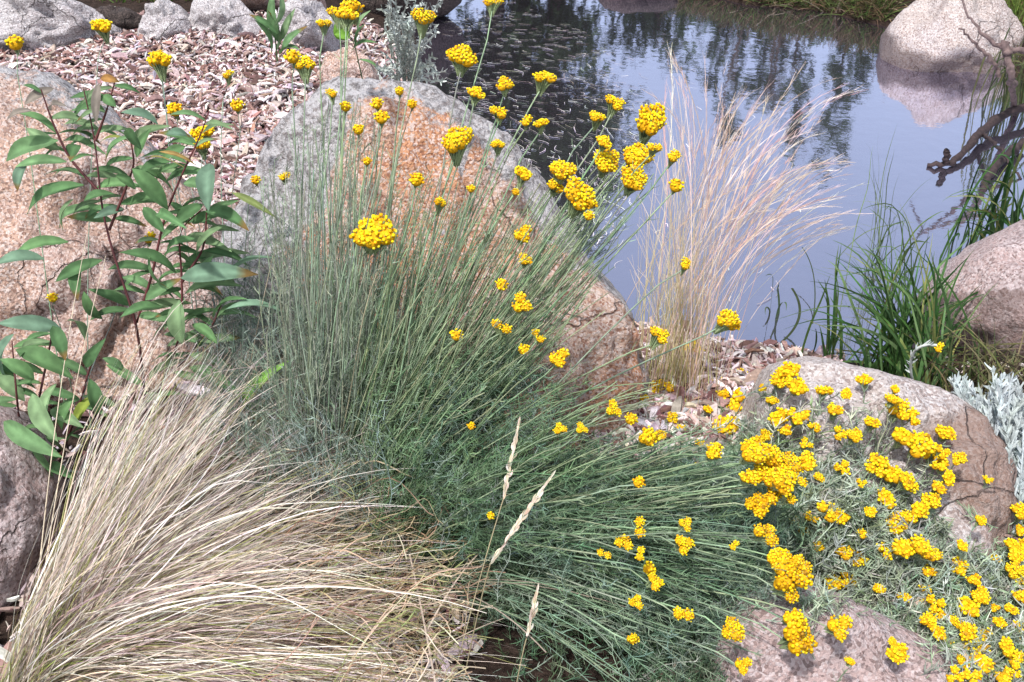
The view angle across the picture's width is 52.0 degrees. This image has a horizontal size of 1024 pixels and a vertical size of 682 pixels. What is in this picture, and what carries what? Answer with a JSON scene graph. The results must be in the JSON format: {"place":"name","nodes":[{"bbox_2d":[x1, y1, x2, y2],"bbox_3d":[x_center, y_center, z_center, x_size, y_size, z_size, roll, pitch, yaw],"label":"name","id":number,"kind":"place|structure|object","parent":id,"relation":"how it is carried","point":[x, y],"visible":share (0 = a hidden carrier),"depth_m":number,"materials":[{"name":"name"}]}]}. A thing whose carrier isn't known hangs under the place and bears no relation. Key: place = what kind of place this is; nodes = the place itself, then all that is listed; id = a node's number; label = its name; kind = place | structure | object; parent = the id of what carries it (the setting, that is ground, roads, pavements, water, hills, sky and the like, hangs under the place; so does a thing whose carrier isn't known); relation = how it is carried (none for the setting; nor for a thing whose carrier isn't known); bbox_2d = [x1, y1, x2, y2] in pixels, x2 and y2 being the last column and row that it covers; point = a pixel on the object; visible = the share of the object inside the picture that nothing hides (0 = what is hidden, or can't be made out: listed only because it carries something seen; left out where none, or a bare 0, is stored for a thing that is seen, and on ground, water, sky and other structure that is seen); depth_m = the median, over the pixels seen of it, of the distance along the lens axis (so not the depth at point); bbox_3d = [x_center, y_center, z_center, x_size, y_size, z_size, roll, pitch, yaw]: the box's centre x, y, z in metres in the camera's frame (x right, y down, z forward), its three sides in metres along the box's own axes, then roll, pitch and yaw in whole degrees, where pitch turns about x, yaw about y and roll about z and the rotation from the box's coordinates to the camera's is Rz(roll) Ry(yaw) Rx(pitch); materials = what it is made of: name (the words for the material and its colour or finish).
{"place":"outdoors","nodes":[
{"label":"outdoors","id":0,"kind":"place"},
{"bbox_2d":[333,11,376,78],"bbox_3d":[-0.604,-1.141,4.090,0.173,0.276,0.095,-12,34,-19],"label":"leafy seedling","id":1,"kind":"object","parent":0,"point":[336,31],"visible":0.75,"depth_m":4.06,"materials":[{"name":"green plant"}]},
{"bbox_2d":[0,0,1023,681],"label":"ground","id":2,"kind":"structure","parent":0,"point":[492,672],"depth_m":2.12,"materials":[{"name":"soil"}]},
{"bbox_2d":[0,406,64,607],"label":"boulder","id":3,"kind":"object","parent":2,"relation":"on","point":[24,474],"visible":0.59,"depth_m":2.15,"materials":[{"name":"stone"}]},
{"bbox_2d":[0,0,121,53],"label":"boulder","id":4,"kind":"object","parent":2,"relation":"on","point":[34,24],"visible":0.48,"depth_m":5.26,"materials":[{"name":"grey stone"}]},
{"bbox_2d":[0,315,124,478],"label":"leafy shrub","id":5,"kind":"object","parent":2,"relation":"on","point":[31,350],"visible":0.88,"depth_m":2.16,"materials":[{"name":"green plant"}]},
{"bbox_2d":[4,19,155,425],"bbox_3d":[-1.071,-0.283,2.670,0.303,0.877,0.738,-11,34,-18],"label":"flowering plant","id":6,"kind":"object","parent":2,"relation":"on","point":[101,28],"visible":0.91,"depth_m":2.64,"materials":[{"name":"plant"}]},
{"bbox_2d":[0,65,228,410],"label":"boulder","id":7,"kind":"object","parent":2,"relation":"on","point":[23,288],"visible":0.33,"depth_m":2.78,"materials":[{"name":"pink stone"}]},
{"bbox_2d":[95,4,141,31],"bbox_3d":[-2.078,-1.687,5.550,0.276,0.208,0.256,0,32,0],"label":"stone","id":8,"kind":"object","parent":2,"relation":"on","point":[124,18],"visible":0.57,"depth_m":5.45,"materials":[{"name":"grey stone"}]},
{"bbox_2d":[0,74,288,441],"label":"leafy shrub","id":9,"kind":"object","parent":2,"relation":"on","point":[206,273],"visible":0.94,"depth_m":2.23,"materials":[{"name":"green plant"}]},
{"bbox_2d":[137,0,193,40],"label":"rock","id":10,"kind":"object","parent":2,"relation":"on","point":[166,19],"visible":0.46,"depth_m":5.38,"materials":[{"name":"grey stone"}]},
{"bbox_2d":[146,50,289,397],"bbox_3d":[-0.746,-0.270,2.640,0.253,0.852,0.483,-20,37,-28],"label":"flowering plant","id":11,"kind":"object","parent":2,"relation":"on","point":[159,61],"visible":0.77,"depth_m":2.52,"materials":[{"name":"yellow plant"}]},
{"bbox_2d":[188,0,261,39],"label":"rock","id":12,"kind":"object","parent":2,"relation":"on","point":[232,18],"visible":0.48,"depth_m":5.42,"materials":[{"name":"grey stone"}]},
{"bbox_2d":[0,235,529,681],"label":"grass tussock","id":13,"kind":"object","parent":2,"relation":"on","point":[105,599],"depth_m":1.92,"materials":[{"name":"beige plant"}]},
{"bbox_2d":[249,0,306,60],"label":"leafy seedling","id":14,"kind":"object","parent":2,"relation":"on","point":[269,26],"visible":1,"depth_m":4.55,"materials":[{"name":"green plant"}]},
{"bbox_2d":[240,0,326,9],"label":"rock","id":15,"kind":"object","parent":2,"relation":"on","point":[256,4],"visible":0.19,"depth_m":5.87,"materials":[{"name":"stone"}]},
{"bbox_2d":[263,0,339,51],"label":"rock","id":16,"kind":"object","parent":2,"relation":"on","point":[308,13],"visible":0.42,"depth_m":5.33,"materials":[{"name":"grey stone"}]},
{"bbox_2d":[316,45,379,82],"bbox_3d":[-0.782,-1.276,5.079,0.306,0.308,0.378,0,32,0],"label":"rock","id":17,"kind":"object","parent":2,"relation":"on","point":[331,67],"visible":0.44,"depth_m":4.95,"materials":[{"name":"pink stone"}]},
{"bbox_2d":[159,407,625,681],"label":"grass tussock","id":18,"kind":"object","parent":2,"relation":"on","point":[386,613],"depth_m":1.94,"materials":[{"name":"beige plant"}]},
{"bbox_2d":[357,0,461,20],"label":"rock","id":19,"kind":"object","parent":2,"relation":"on","point":[446,8],"visible":0.34,"depth_m":6.78,"materials":[{"name":"grey stone"}]},
{"bbox_2d":[375,0,446,85],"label":"silver bush","id":20,"kind":"object","parent":2,"relation":"on","point":[405,48],"visible":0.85,"depth_m":4.25,"materials":[{"name":"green plant"}]},
{"bbox_2d":[212,76,649,457],"bbox_3d":[-0.215,-0.076,2.854,1.154,1.183,0.947,0,32,0],"label":"boulder","id":21,"kind":"object","parent":2,"relation":"on","point":[426,129],"visible":0.32,"depth_m":2.65,"materials":[{"name":"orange stone"}]},
{"bbox_2d":[463,470,555,681],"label":"grass stalk","id":22,"kind":"object","parent":2,"relation":"on","point":[515,528],"depth_m":1.75,"materials":[{"name":"beige plant"}]},
{"bbox_2d":[0,9,1023,681],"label":"bark mulch","id":23,"kind":"object","parent":2,"relation":"on","point":[202,87],"visible":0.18,"depth_m":4.41,"materials":[{"name":"beige wood"}]},
{"bbox_2d":[452,417,519,681],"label":"grass stalk","id":24,"kind":"object","parent":23,"relation":"on","point":[511,458],"depth_m":1.88,"materials":[{"name":"beige plant"}]},
{"bbox_2d":[625,43,872,409],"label":"feather grass","id":25,"kind":"object","parent":23,"relation":"on","point":[677,338],"depth_m":2.69,"materials":[{"name":"beige plant"}]},
{"bbox_2d":[186,0,852,681],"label":"flowering plant","id":26,"kind":"object","parent":2,"relation":"on","point":[422,410],"visible":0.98,"depth_m":2.05,"materials":[{"name":"green plant"}]},
{"bbox_2d":[516,583,538,681],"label":"grass stalk","id":27,"kind":"object","parent":2,"relation":"on","point":[532,613],"depth_m":1.82,"materials":[{"name":"beige plant"}]},
{"bbox_2d":[99,0,1023,28],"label":"bank grass","id":28,"kind":"structure","parent":2,"relation":"on","point":[878,8],"depth_m":6.97,"materials":[{"name":"green plant"}]},
{"bbox_2d":[801,246,848,359],"bbox_3d":[1.000,-0.117,3.302,0.148,0.429,0.148,0,32,0],"label":"reed clump","id":29,"kind":"object","parent":2,"relation":"on","point":[831,342],"visible":0.72,"depth_m":3.31,"materials":[{"name":"green plant"}]},
{"bbox_2d":[636,341,1023,681],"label":"ground cover plant","id":30,"kind":"object","parent":2,"relation":"on","point":[862,548],"visible":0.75,"depth_m":2.15,"materials":[{"name":"yellow plant"}]},
{"bbox_2d":[708,586,996,681],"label":"boulder","id":31,"kind":"object","parent":2,"relation":"on","point":[865,645],"visible":0.62,"depth_m":1.89,"materials":[{"name":"stone"}]},
{"bbox_2d":[741,356,1020,564],"bbox_3d":[0.879,0.366,2.527,0.643,0.671,0.722,0,32,0],"label":"boulder","id":32,"kind":"object","parent":2,"relation":"on","point":[980,443],"visible":0.34,"depth_m":2.32,"materials":[{"name":"stone"}]},
{"bbox_2d":[780,210,997,389],"bbox_3d":[1.183,-0.123,3.112,0.793,0.717,0.589,0,32,0],"label":"strap leaf clump","id":33,"kind":"object","parent":2,"relation":"on","point":[896,348],"visible":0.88,"depth_m":3.08,"materials":[{"name":"green plant"}]},
{"bbox_2d":[905,339,944,379],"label":"flower sprig","id":34,"kind":"object","parent":2,"relation":"on","point":[939,347],"visible":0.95,"depth_m":2.75,"materials":[{"name":"silver plant"}]},
{"bbox_2d":[870,501,1023,681],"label":"ground cover plant","id":35,"kind":"object","parent":2,"relation":"on","point":[1007,642],"visible":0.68,"depth_m":2.08,"materials":[{"name":"yellow plant"}]},
{"bbox_2d":[917,220,1023,362],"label":"boulder","id":36,"kind":"object","parent":2,"relation":"on","point":[994,259],"visible":0.51,"depth_m":3.28,"materials":[{"name":"stone"}]},
{"bbox_2d":[919,311,1023,400],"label":"sedge clump","id":37,"kind":"object","parent":2,"relation":"on","point":[983,379],"visible":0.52,"depth_m":2.91,"materials":[{"name":"green plant"}]},
{"bbox_2d":[947,362,1023,536],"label":"silver bush","id":38,"kind":"object","parent":2,"relation":"on","point":[1006,422],"visible":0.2,"depth_m":2.41,"materials":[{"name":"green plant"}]},
{"bbox_2d":[972,28,1023,120],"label":"reed clump","id":39,"kind":"object","parent":2,"relation":"on","point":[1005,91],"visible":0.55,"depth_m":5.43,"materials":[{"name":"green plant"}]},
{"bbox_2d":[405,0,1023,361],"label":"water","id":40,"kind":"structure","parent":0,"point":[927,117],"depth_m":5.35,"materials":[{"name":"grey liquid"}]},
{"bbox_2d":[444,9,800,319],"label":"floating litter","id":41,"kind":"object","parent":40,"relation":"on","point":[574,125],"visible":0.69,"depth_m":5.52,"materials":[{"name":"grey plant"}]},
{"bbox_2d":[765,274,786,317],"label":"reed clump","id":42,"kind":"object","parent":40,"relation":"on","point":[778,309],"visible":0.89,"depth_m":3.70,"materials":[{"name":"green plant"}]},
{"bbox_2d":[781,247,815,342],"bbox_3d":[1.046,-0.167,3.757,0.096,0.100,0.554,10,33,16],"label":"drooping reed leaf","id":43,"kind":"object","parent":40,"relation":"on","point":[798,318],"visible":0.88,"depth_m":3.65,"materials":[{"name":"green plant"}]},
{"bbox_2d":[837,131,932,273],"bbox_3d":[1.405,-0.507,3.847,0.345,0.624,0.220,0,32,0],"label":"reed clump","id":44,"kind":"object","parent":40,"relation":"on","point":[879,241],"visible":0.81,"depth_m":3.91,"materials":[{"name":"green plant"}]},
{"bbox_2d":[853,203,942,298],"bbox_3d":[1.398,-0.382,3.871,0.287,0.387,0.473,16,35,24],"label":"strap leaf clump","id":45,"kind":"object","parent":40,"relation":"on","point":[904,253],"visible":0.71,"depth_m":3.89,"materials":[{"name":"green plant"}]},
{"bbox_2d":[879,0,1023,73],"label":"boulder","id":46,"kind":"object","parent":40,"relation":"in","point":[923,35],"visible":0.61,"depth_m":6.04,"materials":[{"name":"stone"}]},
{"bbox_2d":[927,103,1023,195],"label":"driftwood","id":47,"kind":"object","parent":40,"relation":"on","point":[985,128],"visible":0.86,"depth_m":4.94,"materials":[{"name":"brown wood"}]},
{"bbox_2d":[940,132,1023,258],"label":"strap leaf clump","id":48,"kind":"object","parent":40,"relation":"on","point":[993,216],"visible":0.76,"depth_m":3.93,"materials":[{"name":"green plant"}]},
{"bbox_2d":[958,0,1023,115],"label":"driftwood","id":49,"kind":"object","parent":40,"relation":"on","point":[1008,51],"visible":0.98,"depth_m":4.97,"materials":[{"name":"brown wood"}]}
]}

